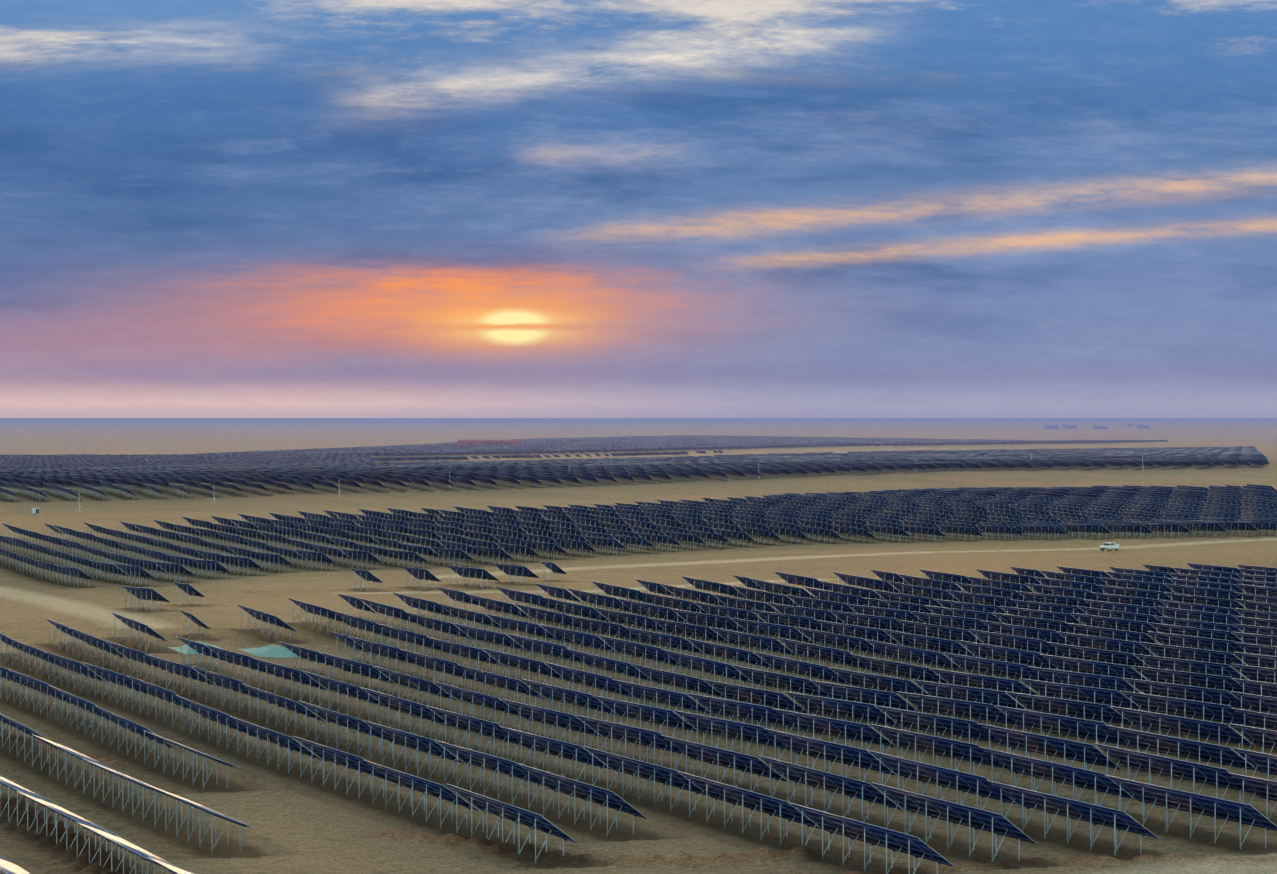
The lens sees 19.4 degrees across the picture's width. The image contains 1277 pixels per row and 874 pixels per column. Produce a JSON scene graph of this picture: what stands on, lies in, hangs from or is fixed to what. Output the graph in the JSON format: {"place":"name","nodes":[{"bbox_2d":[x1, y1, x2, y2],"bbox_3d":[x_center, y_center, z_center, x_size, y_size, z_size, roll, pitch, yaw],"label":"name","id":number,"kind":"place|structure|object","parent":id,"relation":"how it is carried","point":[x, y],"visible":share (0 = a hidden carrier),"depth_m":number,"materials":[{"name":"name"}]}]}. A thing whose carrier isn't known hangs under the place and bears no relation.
{"place":"outdoors","nodes":[
{"label":"outdoors","id":0,"kind":"place"},
{"bbox_2d":[0,418,1276,873],"bbox_3d":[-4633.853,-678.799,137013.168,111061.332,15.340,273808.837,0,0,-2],"label":"ground","id":1,"kind":"structure","parent":0,"point":[302,824],"depth_m":431.24,"materials":[{"name":"beige sand"}]},
{"bbox_2d":[30,507,40,513],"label":"inverter cabin","id":2,"kind":"object","parent":1,"relation":"on","point":[35,510],"visible":1,"depth_m":1006.13,"materials":[{"name":"white metal"}]},
{"bbox_2d":[168,641,221,653],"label":"tarp","id":3,"kind":"object","parent":1,"relation":"on","point":[185,649],"visible":0.38,"depth_m":455.05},
{"bbox_2d":[238,645,298,657],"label":"tarp","id":4,"kind":"object","parent":1,"relation":"on","point":[272,651],"visible":0.88,"depth_m":451.67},
{"bbox_2d":[457,440,482,444],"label":"store shed","id":5,"kind":"structure","parent":1,"relation":"on","point":[470,442],"depth_m":4398.46,"materials":[{"name":"red paint"}]},
{"bbox_2d":[483,440,501,444],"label":"store shed","id":6,"kind":"structure","parent":1,"relation":"on","point":[492,442],"depth_m":4409.19,"materials":[{"name":"red paint"}]},
{"bbox_2d":[496,440,520,444],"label":"store shed","id":7,"kind":"structure","parent":1,"relation":"on","point":[511,442],"depth_m":4409.96,"materials":[{"name":"red paint"}]},
{"bbox_2d":[0,480,1276,873],"bbox_3d":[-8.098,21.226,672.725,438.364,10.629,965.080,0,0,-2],"label":"solar tables","id":8,"kind":"object","parent":1,"relation":"on","point":[1186,668],"visible":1,"depth_m":418.16,"materials":[{"name":"blue glass"}]},
{"bbox_2d":[0,435,1276,502],"bbox_3d":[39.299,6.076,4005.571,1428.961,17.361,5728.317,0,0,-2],"label":"solar tables","id":9,"kind":"object","parent":1,"relation":"on","point":[348,466],"visible":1,"depth_m":1663.52,"materials":[{"name":"blue glass"}]},
{"bbox_2d":[1043,425,1058,428],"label":"shed","id":10,"kind":"structure","parent":1,"relation":"on","point":[1051,426],"depth_m":10339.11,"materials":[{"name":"metal"}]},
{"bbox_2d":[1062,425,1076,427],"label":"shed","id":11,"kind":"structure","parent":1,"relation":"on","point":[1069,426],"depth_m":10803.75,"materials":[{"name":"metal"}]},
{"bbox_2d":[1093,425,1107,428],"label":"shed","id":12,"kind":"structure","parent":1,"relation":"on","point":[1100,427],"depth_m":10345.72,"materials":[{"name":"metal"}]},
{"bbox_2d":[1100,542,1119,550],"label":"pickup truck","id":13,"kind":"object","parent":1,"relation":"on","point":[1109,546],"visible":1,"depth_m":814.06,"materials":[{"name":"white paint"}]},
{"bbox_2d":[1138,425,1149,427],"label":"shed","id":14,"kind":"structure","parent":1,"relation":"on","point":[1143,426],"depth_m":10787.56,"materials":[{"name":"metal"}]},
{"bbox_2d":[0,0,1276,417],"label":"sky","id":15,"kind":"structure","parent":0,"point":[209,208],"materials":[{"name":"blue"}]}
]}

